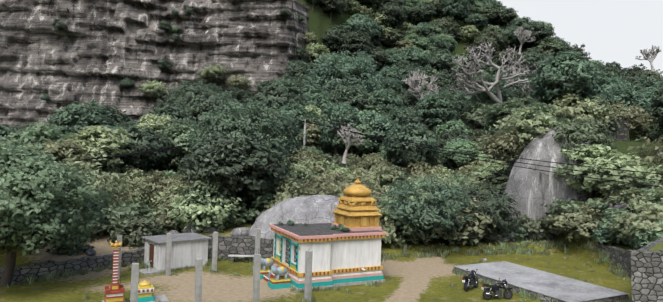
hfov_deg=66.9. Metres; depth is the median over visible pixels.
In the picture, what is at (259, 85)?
cliff shrub
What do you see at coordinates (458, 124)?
tree
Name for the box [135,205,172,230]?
bush
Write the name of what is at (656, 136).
bush
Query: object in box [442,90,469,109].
broad forest tree
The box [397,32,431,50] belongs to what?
broad tree
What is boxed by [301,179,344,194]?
bush
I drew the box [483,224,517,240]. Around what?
bush
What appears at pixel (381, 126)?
broad forest tree
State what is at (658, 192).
bush
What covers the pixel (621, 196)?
bush
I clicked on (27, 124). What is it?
tall tree
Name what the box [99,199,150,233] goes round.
bush
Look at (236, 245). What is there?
stone retaining wall
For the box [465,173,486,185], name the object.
bush
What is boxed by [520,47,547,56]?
broad tree
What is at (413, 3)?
broad tree
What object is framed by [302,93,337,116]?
broad tree
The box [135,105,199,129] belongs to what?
broad forest tree
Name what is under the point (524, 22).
broad tree
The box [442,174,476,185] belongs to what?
bush
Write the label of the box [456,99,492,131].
broad forest tree
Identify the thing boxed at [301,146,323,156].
bush
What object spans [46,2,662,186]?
power wires
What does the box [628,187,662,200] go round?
bush
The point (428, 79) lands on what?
broad forest tree
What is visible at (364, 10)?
forest tree
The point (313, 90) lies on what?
broad forest tree
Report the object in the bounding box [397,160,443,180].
bush
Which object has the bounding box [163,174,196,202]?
bush
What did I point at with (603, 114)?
bush
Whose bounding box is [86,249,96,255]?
loose rock
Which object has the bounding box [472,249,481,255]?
tuft
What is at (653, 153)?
forest bush
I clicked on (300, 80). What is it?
broad forest tree
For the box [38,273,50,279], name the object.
tuft
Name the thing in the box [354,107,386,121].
broad forest tree
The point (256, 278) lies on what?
concrete pillar
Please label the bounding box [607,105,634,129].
bush
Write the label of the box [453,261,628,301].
stone platform
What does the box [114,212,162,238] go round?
bush
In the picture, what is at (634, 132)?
forest bush
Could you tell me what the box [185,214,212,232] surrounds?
bush
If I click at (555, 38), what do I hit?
broad forest tree
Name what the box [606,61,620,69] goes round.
tall forest tree
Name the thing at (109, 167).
bush
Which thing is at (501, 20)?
broad forest tree
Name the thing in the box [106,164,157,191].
bush
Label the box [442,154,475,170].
forest bush
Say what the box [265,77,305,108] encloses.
tall tree
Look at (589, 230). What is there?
bush
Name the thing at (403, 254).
tuft
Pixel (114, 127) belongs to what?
broad tree
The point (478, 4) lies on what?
broad tree
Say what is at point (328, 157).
bush
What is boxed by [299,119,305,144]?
utility pole
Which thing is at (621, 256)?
stone retaining wall
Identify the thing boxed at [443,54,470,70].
broad tree
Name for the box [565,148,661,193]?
bush
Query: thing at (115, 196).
bush
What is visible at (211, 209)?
bush
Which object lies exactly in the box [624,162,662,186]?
bush
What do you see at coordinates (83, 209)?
bush
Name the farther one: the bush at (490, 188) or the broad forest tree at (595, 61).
the broad forest tree at (595, 61)
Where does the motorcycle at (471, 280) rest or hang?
on the ground
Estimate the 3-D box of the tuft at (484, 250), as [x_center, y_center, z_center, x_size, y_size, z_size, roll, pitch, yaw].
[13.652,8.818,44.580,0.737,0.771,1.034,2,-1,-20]
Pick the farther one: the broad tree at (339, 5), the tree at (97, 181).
the broad tree at (339, 5)
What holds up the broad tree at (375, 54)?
on the ground
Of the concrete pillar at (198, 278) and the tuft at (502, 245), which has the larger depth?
the tuft at (502, 245)
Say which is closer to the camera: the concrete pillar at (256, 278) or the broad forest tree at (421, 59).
the concrete pillar at (256, 278)
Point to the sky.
(610, 31)
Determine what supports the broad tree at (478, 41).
on the ground
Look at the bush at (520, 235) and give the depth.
48.54 m
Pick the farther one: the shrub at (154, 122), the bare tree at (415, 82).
the bare tree at (415, 82)
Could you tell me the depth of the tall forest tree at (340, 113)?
72.09 m
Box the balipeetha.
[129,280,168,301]
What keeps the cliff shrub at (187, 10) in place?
on the cliff rock at (99, 50)
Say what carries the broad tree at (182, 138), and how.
on the ground
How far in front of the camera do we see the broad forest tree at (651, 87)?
111.93 m
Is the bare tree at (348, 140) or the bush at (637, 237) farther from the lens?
the bare tree at (348, 140)
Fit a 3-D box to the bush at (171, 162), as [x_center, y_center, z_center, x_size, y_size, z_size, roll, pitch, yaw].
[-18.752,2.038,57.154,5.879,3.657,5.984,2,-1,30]
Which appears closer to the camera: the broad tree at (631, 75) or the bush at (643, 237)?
the bush at (643, 237)
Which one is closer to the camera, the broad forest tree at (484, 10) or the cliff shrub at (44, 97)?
the cliff shrub at (44, 97)
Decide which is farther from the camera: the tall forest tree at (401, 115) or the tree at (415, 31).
the tree at (415, 31)
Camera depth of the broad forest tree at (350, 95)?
88.03 m
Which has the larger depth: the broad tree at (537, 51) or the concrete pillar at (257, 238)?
the broad tree at (537, 51)
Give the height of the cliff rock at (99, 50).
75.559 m
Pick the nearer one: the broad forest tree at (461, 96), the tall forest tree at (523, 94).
the tall forest tree at (523, 94)
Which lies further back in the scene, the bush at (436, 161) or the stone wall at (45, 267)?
the bush at (436, 161)
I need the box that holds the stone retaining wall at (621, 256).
[590,242,630,277]
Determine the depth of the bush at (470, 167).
68.08 m
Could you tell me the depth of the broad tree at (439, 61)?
141.49 m
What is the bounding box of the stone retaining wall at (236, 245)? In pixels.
[205,234,273,259]
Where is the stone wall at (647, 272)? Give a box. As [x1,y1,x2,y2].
[626,237,662,301]
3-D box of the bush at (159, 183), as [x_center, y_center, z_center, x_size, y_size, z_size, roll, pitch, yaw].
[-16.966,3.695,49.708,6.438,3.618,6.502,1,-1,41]
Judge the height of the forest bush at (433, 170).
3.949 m
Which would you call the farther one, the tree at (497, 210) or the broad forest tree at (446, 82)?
the broad forest tree at (446, 82)
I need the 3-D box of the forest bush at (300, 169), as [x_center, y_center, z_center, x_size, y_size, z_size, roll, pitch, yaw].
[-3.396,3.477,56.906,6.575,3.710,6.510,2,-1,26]
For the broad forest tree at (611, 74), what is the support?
on the ground
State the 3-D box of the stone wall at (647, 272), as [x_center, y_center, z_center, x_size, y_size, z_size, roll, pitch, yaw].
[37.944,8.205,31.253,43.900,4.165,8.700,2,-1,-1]
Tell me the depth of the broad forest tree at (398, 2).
156.79 m
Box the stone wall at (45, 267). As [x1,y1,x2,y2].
[0,247,144,286]
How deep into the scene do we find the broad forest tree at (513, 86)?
105.78 m
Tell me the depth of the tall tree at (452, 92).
93.84 m
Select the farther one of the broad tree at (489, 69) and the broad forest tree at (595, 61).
the broad forest tree at (595, 61)
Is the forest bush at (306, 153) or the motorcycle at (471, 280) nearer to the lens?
the motorcycle at (471, 280)
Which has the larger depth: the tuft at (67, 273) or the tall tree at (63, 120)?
the tall tree at (63, 120)
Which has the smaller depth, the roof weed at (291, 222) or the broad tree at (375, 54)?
the roof weed at (291, 222)
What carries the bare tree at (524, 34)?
on the ground
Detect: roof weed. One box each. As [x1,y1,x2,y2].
[286,220,294,225]
[336,224,345,231]
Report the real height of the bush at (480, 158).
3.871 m
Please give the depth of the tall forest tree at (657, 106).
59.29 m
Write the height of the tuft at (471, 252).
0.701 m
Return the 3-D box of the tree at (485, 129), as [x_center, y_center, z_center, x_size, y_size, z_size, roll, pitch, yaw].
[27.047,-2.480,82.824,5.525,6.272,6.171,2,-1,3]
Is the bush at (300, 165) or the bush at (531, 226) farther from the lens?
the bush at (300, 165)
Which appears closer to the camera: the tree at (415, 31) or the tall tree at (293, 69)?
the tall tree at (293, 69)
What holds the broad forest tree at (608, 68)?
on the ground
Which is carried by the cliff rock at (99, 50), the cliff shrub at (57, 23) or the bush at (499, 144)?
the cliff shrub at (57, 23)
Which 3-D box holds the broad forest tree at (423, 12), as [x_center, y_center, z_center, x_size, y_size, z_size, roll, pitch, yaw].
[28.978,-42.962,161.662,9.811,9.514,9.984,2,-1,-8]
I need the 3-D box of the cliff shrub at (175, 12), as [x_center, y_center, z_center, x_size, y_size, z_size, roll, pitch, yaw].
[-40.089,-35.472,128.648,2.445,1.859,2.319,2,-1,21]
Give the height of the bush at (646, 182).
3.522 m
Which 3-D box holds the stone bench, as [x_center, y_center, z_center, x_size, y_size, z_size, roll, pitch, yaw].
[-6.655,8.162,38.050,2.300,0.540,0.660,2,-10,-3]
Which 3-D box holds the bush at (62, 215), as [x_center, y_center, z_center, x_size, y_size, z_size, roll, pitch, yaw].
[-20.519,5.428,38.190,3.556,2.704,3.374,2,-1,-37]
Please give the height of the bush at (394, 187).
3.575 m
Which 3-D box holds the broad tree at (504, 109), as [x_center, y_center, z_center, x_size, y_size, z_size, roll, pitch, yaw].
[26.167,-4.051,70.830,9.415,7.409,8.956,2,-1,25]
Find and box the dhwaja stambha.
[102,240,125,301]
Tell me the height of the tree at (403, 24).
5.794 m
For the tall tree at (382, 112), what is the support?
on the ground
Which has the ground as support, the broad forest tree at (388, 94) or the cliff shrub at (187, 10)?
the broad forest tree at (388, 94)
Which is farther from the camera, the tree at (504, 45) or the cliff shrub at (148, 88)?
the tree at (504, 45)
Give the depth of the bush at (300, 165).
59.30 m
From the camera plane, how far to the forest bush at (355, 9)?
144.97 m
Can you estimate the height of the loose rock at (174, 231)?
0.807 m
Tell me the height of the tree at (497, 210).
6.261 m
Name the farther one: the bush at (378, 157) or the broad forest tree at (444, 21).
the broad forest tree at (444, 21)
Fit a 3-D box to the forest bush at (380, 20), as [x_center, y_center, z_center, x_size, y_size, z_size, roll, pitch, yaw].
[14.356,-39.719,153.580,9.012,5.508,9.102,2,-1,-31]
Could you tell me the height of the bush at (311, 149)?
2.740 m
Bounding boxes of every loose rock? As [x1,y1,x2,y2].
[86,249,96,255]
[169,230,179,233]
[203,227,216,232]
[231,228,248,235]
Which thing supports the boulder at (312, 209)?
on the ground
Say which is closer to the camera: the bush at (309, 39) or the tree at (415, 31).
the bush at (309, 39)
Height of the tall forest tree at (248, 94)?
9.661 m
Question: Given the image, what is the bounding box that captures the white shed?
[139,232,211,274]
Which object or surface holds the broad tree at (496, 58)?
on the ground
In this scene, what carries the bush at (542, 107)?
on the ground
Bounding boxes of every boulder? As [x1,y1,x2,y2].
[250,195,338,238]
[501,126,594,240]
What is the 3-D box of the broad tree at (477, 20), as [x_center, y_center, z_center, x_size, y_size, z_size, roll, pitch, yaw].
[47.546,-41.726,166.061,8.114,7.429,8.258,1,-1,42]
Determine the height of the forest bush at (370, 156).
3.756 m
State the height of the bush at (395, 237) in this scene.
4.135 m
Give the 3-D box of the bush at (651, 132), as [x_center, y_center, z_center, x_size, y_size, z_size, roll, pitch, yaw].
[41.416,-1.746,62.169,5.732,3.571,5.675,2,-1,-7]
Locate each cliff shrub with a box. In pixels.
[39,94,49,101]
[50,19,69,32]
[120,78,134,88]
[139,80,169,98]
[155,59,173,71]
[157,20,174,33]
[169,26,180,32]
[170,9,178,14]
[170,33,181,40]
[183,7,194,14]
[197,69,210,78]
[204,64,229,79]
[225,74,251,90]
[254,81,266,90]
[279,8,290,16]
[296,48,307,59]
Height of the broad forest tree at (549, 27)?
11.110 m
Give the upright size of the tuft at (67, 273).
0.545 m
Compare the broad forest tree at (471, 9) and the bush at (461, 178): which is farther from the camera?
the broad forest tree at (471, 9)
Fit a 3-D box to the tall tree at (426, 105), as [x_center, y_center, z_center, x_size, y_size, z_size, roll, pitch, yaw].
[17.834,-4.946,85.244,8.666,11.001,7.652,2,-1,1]
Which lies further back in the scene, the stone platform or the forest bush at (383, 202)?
the forest bush at (383, 202)
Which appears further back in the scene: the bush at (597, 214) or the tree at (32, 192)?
the bush at (597, 214)
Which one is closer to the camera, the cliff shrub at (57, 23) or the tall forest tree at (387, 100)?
the tall forest tree at (387, 100)
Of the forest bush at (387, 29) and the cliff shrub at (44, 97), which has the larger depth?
the forest bush at (387, 29)
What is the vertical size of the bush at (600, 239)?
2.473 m
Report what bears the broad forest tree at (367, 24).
on the ground
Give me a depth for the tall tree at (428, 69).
128.22 m
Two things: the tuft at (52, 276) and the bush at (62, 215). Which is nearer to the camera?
the tuft at (52, 276)
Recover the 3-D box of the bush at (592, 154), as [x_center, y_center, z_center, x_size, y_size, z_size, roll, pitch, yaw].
[25.112,2.756,49.931,6.856,7.049,6.867,2,-1,-36]
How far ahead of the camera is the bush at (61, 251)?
34.54 m
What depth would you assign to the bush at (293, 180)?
51.68 m
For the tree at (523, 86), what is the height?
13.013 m
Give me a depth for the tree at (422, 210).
42.88 m
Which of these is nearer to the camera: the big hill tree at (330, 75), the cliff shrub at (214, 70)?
the big hill tree at (330, 75)
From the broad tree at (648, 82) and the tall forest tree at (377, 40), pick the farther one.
the tall forest tree at (377, 40)
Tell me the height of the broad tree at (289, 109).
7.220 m
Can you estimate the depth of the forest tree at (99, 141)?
48.41 m
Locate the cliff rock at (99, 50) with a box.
[0,0,309,127]
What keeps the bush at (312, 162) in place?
on the ground
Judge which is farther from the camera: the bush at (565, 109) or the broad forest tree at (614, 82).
the broad forest tree at (614, 82)
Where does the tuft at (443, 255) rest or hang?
on the ground
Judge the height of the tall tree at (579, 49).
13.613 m
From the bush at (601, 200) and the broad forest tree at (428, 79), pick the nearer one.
the bush at (601, 200)
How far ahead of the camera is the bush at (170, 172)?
52.72 m
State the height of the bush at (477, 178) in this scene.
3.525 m
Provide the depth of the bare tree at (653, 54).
120.86 m
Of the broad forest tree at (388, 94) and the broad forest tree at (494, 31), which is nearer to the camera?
the broad forest tree at (388, 94)
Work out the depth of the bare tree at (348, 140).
64.58 m
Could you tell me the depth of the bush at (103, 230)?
39.28 m
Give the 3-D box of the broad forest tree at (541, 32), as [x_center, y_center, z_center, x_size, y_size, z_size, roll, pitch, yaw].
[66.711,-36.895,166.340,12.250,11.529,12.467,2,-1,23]
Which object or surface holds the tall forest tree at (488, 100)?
on the ground
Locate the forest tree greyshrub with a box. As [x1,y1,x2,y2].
[606,203,634,212]
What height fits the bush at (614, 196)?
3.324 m
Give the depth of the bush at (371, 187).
55.72 m
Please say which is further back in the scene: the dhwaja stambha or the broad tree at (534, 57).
the broad tree at (534, 57)
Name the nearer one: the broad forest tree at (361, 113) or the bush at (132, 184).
the bush at (132, 184)
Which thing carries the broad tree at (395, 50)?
on the ground
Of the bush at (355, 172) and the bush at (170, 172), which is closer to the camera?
the bush at (170, 172)
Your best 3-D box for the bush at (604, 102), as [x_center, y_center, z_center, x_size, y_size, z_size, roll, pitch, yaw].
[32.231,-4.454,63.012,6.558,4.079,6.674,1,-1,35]
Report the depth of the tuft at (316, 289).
30.49 m
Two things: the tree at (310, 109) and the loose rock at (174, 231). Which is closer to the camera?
the loose rock at (174, 231)
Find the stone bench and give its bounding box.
[228,255,253,262]
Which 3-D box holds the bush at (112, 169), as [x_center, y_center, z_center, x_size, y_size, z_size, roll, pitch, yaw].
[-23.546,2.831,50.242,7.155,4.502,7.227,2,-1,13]
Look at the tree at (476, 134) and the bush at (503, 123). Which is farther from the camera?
the tree at (476, 134)
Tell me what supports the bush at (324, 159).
on the ground
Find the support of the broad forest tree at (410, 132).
on the ground
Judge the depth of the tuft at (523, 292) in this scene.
30.80 m
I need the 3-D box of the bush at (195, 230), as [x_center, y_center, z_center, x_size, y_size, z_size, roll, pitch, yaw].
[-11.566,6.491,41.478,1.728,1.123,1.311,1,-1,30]
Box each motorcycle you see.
[462,269,478,291]
[481,278,512,299]
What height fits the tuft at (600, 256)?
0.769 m
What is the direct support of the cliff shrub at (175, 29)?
on the cliff rock at (99, 50)
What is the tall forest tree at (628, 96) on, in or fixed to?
on the ground
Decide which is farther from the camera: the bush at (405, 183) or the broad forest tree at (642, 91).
the broad forest tree at (642, 91)
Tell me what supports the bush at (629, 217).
on the ground
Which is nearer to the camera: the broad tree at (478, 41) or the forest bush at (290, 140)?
the forest bush at (290, 140)
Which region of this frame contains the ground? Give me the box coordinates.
[0,0,662,301]
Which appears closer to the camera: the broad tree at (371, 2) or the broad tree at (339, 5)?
the broad tree at (339, 5)
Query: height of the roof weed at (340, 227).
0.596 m
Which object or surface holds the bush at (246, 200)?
on the ground
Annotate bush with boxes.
[35,208,83,224]
[42,222,91,239]
[51,228,93,255]
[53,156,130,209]
[70,205,102,223]
[80,211,115,234]
[88,182,138,212]
[90,163,131,182]
[91,160,138,181]
[96,185,134,205]
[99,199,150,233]
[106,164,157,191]
[107,217,168,247]
[109,146,167,172]
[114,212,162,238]
[115,178,159,208]
[126,170,190,202]
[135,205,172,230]
[140,167,157,181]
[141,201,197,234]
[142,156,189,179]
[151,180,196,214]
[152,170,182,182]
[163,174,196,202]
[167,186,246,232]
[181,224,199,232]
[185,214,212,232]
[198,207,237,229]
[219,190,260,220]
[234,164,295,192]
[235,189,290,222]
[254,178,317,209]
[258,194,294,213]
[276,136,300,145]
[282,178,303,189]
[284,145,325,167]
[285,159,314,173]
[286,166,329,186]
[287,168,323,184]
[290,151,325,168]
[295,164,354,189]
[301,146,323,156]
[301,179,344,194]
[302,32,317,44]
[302,146,317,158]
[305,157,341,178]
[316,183,379,207]
[317,141,356,158]
[317,153,350,169]
[324,163,351,180]
[333,153,366,168]
[335,174,386,196]
[338,188,381,207]
[340,167,385,184]
[343,0,360,13]
[345,165,367,177]
[354,153,389,173]
[355,154,398,175]
[358,163,406,187]
[367,182,391,193]
[368,12,392,27]
[369,189,392,208]
[376,206,422,245]
[377,25,392,36]
[377,197,437,241]
[379,206,399,241]
[381,165,411,185]
[381,185,409,198]
[384,177,432,195]
[385,183,432,199]
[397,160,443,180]
[402,23,414,30]
[407,162,448,180]
[408,157,446,171]
[408,195,496,244]
[417,0,437,9]
[421,172,462,185]
[429,165,459,179]
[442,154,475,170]
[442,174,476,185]
[445,170,471,178]
[447,171,486,187]
[450,184,485,204]
[452,226,480,245]
[455,160,491,174]
[461,139,502,165]
[462,180,489,188]
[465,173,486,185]
[466,152,502,168]
[469,155,501,169]
[469,160,506,180]
[475,182,503,200]
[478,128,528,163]
[479,130,501,148]
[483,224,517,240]
[488,157,510,170]
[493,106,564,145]
[495,117,515,135]
[499,221,527,241]
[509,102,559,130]
[515,214,554,240]
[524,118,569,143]
[540,197,603,232]
[546,205,606,242]
[552,108,575,118]
[553,201,592,232]
[554,106,595,121]
[564,100,616,124]
[570,98,609,105]
[574,198,604,219]
[591,224,619,244]
[592,208,608,220]
[593,210,635,242]
[595,172,650,196]
[597,193,636,220]
[597,208,655,245]
[598,218,635,246]
[599,187,645,210]
[604,101,654,131]
[605,174,661,198]
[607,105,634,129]
[609,202,662,241]
[610,104,655,137]
[620,185,662,215]
[620,190,662,212]
[620,216,662,247]
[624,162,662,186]
[627,135,662,169]
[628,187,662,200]
[629,228,662,249]
[632,157,662,187]
[633,164,662,185]
[633,193,662,213]
[640,125,662,142]
[651,128,662,143]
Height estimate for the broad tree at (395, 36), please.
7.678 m
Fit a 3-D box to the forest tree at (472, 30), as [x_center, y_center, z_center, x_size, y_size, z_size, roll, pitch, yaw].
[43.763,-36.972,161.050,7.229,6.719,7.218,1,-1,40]
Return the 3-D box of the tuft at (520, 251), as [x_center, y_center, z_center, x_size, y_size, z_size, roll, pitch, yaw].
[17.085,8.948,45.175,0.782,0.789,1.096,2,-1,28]
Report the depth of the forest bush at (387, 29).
149.24 m
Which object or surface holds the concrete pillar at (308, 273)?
on the ground
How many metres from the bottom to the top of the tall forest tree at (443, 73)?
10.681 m
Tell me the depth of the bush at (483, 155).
68.50 m
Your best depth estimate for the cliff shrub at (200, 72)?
119.92 m
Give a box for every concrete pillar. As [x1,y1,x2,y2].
[117,235,121,279]
[130,263,138,301]
[165,233,171,275]
[194,258,202,301]
[212,232,217,271]
[252,251,260,301]
[255,228,260,253]
[304,250,312,301]
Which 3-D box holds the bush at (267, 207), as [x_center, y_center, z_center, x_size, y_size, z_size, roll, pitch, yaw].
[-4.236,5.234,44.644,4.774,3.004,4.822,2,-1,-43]
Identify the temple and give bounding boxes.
[260,178,385,290]
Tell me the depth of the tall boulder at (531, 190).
50.81 m
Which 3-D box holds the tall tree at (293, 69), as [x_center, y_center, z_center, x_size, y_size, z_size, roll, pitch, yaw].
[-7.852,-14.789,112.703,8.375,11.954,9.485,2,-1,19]
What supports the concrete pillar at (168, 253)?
on the ground
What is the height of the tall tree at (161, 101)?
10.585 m
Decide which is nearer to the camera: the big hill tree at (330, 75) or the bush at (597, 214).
the bush at (597, 214)
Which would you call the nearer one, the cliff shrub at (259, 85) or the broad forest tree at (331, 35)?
the cliff shrub at (259, 85)
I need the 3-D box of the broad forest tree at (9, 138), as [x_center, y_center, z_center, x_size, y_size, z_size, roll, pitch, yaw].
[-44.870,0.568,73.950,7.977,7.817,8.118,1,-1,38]
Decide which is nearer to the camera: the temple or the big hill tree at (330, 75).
the temple
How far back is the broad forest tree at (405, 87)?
130.62 m
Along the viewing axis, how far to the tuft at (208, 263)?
36.37 m
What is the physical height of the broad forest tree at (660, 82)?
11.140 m
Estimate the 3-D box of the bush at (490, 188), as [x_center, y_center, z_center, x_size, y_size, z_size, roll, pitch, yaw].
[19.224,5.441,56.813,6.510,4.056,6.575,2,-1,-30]
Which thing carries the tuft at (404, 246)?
on the ground
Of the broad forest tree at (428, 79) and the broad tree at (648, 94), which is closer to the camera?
the broad tree at (648, 94)
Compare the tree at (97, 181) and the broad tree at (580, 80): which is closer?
the tree at (97, 181)
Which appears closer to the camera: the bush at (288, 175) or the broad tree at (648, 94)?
the bush at (288, 175)
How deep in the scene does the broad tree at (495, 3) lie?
172.20 m
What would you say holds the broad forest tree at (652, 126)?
on the ground
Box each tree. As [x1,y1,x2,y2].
[0,120,88,160]
[0,125,21,141]
[0,129,31,141]
[0,139,115,286]
[0,146,34,217]
[3,146,53,165]
[18,121,38,127]
[28,138,94,181]
[41,100,116,134]
[64,125,135,180]
[69,104,135,128]
[101,124,151,149]
[108,125,174,171]
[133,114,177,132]
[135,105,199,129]
[150,98,182,113]
[158,121,202,173]
[162,79,222,109]
[175,133,290,222]
[178,174,239,212]
[180,91,237,130]
[186,97,311,180]
[212,91,241,123]
[229,86,255,105]
[243,85,307,110]
[262,75,302,95]
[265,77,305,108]
[276,103,317,135]
[277,60,313,80]
[292,104,328,144]
[295,74,320,87]
[298,123,334,150]
[301,48,385,102]
[301,83,330,105]
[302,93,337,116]
[305,43,329,69]
[306,0,323,10]
[317,101,359,155]
[318,0,345,23]
[319,24,357,61]
[321,84,376,112]
[330,120,377,162]
[337,31,372,61]
[337,124,364,162]
[342,13,381,44]
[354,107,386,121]
[355,46,390,71]
[357,6,373,18]
[357,112,402,152]
[359,87,402,115]
[360,0,377,7]
[366,26,387,47]
[367,88,405,107]
[373,2,407,29]
[373,50,405,71]
[375,0,405,8]
[376,65,405,87]
[376,146,404,167]
[378,77,404,96]
[379,111,406,126]
[381,28,408,48]
[381,123,442,168]
[382,174,476,245]
[385,48,400,53]
[386,70,408,89]
[388,106,423,133]
[391,20,408,33]
[391,59,412,69]
[392,39,416,50]
[392,46,430,68]
[392,61,412,82]
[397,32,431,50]
[398,91,418,108]
[400,5,415,21]
[401,0,426,8]
[402,70,440,101]
[403,28,422,38]
[404,64,438,86]
[408,1,437,23]
[411,90,460,131]
[412,22,435,37]
[413,139,446,159]
[415,48,432,61]
[421,75,435,90]
[424,21,447,39]
[425,35,449,53]
[426,49,457,73]
[428,0,454,18]
[430,33,457,51]
[430,87,462,120]
[431,16,459,35]
[431,119,471,136]
[432,69,454,84]
[432,73,472,90]
[438,138,478,167]
[439,0,468,27]
[439,129,472,145]
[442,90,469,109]
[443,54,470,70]
[449,40,537,103]
[450,182,523,241]
[453,30,462,40]
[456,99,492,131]
[457,99,473,121]
[459,25,479,44]
[462,13,487,29]
[463,4,478,18]
[465,0,475,5]
[466,58,505,76]
[466,129,485,146]
[468,73,514,106]
[469,35,500,57]
[474,1,483,8]
[474,4,498,29]
[476,26,506,57]
[480,0,502,25]
[481,123,499,136]
[482,96,538,129]
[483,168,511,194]
[486,5,518,27]
[486,24,503,35]
[492,49,520,65]
[493,71,531,90]
[496,37,509,51]
[497,26,523,48]
[502,16,538,52]
[502,89,539,103]
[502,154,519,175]
[514,26,535,54]
[515,54,566,104]
[519,21,552,48]
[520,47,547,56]
[521,51,547,70]
[525,51,608,106]
[531,20,555,46]
[533,35,567,57]
[548,39,570,58]
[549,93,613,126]
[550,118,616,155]
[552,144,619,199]
[554,36,569,43]
[562,44,591,62]
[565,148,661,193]
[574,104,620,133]
[589,59,603,65]
[591,92,603,99]
[593,77,634,96]
[595,63,627,79]
[600,72,630,85]
[601,83,651,121]
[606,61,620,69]
[621,70,649,81]
[627,63,646,72]
[631,91,662,105]
[633,69,662,80]
[633,75,658,89]
[635,45,661,71]
[635,87,650,92]
[638,121,658,139]
[640,85,661,93]
[648,84,662,128]
[654,79,662,88]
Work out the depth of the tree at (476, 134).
81.00 m
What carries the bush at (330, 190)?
on the ground
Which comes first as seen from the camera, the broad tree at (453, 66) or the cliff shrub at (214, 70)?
the cliff shrub at (214, 70)
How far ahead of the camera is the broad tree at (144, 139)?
52.70 m
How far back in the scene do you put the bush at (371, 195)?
48.89 m
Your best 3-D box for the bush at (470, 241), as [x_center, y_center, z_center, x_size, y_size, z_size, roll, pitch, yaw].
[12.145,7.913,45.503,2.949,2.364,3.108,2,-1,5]
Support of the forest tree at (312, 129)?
on the ground
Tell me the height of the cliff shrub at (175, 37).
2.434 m
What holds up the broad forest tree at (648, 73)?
on the ground
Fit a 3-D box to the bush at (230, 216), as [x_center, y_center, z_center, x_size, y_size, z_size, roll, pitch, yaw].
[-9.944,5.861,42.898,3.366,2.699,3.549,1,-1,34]
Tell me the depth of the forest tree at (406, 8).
161.97 m
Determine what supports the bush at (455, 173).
on the ground
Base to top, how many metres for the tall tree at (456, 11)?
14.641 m
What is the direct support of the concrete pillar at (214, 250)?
on the ground
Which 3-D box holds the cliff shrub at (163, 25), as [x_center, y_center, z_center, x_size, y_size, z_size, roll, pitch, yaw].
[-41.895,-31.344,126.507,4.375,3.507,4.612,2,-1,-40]
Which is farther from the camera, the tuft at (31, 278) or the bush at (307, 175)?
the bush at (307, 175)
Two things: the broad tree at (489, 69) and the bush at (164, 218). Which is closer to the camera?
the bush at (164, 218)
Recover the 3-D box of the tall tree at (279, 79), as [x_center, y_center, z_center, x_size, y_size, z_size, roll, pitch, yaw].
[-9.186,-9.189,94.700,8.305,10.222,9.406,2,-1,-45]
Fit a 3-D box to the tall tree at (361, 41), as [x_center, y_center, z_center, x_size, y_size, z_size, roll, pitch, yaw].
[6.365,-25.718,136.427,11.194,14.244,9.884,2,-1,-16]
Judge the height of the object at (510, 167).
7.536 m
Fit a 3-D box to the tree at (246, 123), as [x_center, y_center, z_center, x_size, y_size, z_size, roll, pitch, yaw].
[-8.118,0.331,48.939,12.092,11.214,11.767,2,-1,-8]
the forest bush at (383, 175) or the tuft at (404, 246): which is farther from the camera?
the forest bush at (383, 175)
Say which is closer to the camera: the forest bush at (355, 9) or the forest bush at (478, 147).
the forest bush at (478, 147)
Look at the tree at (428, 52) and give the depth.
145.13 m
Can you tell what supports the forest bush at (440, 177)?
on the ground
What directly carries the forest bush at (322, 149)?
on the ground
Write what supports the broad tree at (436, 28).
on the ground
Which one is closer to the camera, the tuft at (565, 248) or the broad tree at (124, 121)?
the tuft at (565, 248)
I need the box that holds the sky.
[496,0,662,76]
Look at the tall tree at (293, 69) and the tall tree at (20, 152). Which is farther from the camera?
the tall tree at (293, 69)
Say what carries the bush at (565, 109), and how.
on the ground
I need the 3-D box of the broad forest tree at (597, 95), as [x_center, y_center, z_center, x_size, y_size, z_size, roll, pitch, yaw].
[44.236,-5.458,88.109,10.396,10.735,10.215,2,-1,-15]
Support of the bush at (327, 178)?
on the ground
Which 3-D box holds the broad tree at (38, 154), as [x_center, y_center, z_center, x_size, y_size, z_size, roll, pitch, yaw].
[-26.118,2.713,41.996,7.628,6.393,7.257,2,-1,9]
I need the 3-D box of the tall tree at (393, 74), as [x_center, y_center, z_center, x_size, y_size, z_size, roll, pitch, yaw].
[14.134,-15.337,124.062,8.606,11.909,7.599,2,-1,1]
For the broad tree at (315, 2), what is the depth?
136.81 m
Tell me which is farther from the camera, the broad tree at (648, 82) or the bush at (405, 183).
the broad tree at (648, 82)
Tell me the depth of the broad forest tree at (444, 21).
156.12 m
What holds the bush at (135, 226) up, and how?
on the ground
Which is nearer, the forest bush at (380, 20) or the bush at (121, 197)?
the bush at (121, 197)
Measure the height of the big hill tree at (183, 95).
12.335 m
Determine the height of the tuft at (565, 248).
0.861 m
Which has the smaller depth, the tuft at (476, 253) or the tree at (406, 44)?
the tuft at (476, 253)
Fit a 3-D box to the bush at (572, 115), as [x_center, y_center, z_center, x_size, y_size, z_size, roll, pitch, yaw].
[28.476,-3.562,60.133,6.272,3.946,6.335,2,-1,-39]
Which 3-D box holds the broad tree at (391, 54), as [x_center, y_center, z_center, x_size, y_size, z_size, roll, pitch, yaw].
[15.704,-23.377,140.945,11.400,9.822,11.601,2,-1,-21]
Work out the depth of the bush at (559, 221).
44.69 m
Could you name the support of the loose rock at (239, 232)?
on the ground
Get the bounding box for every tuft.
[23,274,37,283]
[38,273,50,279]
[49,270,59,278]
[59,269,73,275]
[205,258,211,266]
[312,285,319,291]
[400,244,410,250]
[400,250,409,257]
[439,251,447,257]
[465,249,473,255]
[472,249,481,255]
[480,247,491,254]
[495,241,506,249]
[507,242,518,249]
[516,248,524,254]
[519,286,528,297]
[562,245,571,252]
[597,250,606,260]
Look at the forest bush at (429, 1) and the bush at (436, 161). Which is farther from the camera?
the forest bush at (429, 1)
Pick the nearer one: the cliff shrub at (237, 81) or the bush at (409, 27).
the cliff shrub at (237, 81)
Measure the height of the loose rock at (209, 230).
0.712 m
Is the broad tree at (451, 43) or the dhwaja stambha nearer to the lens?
the dhwaja stambha

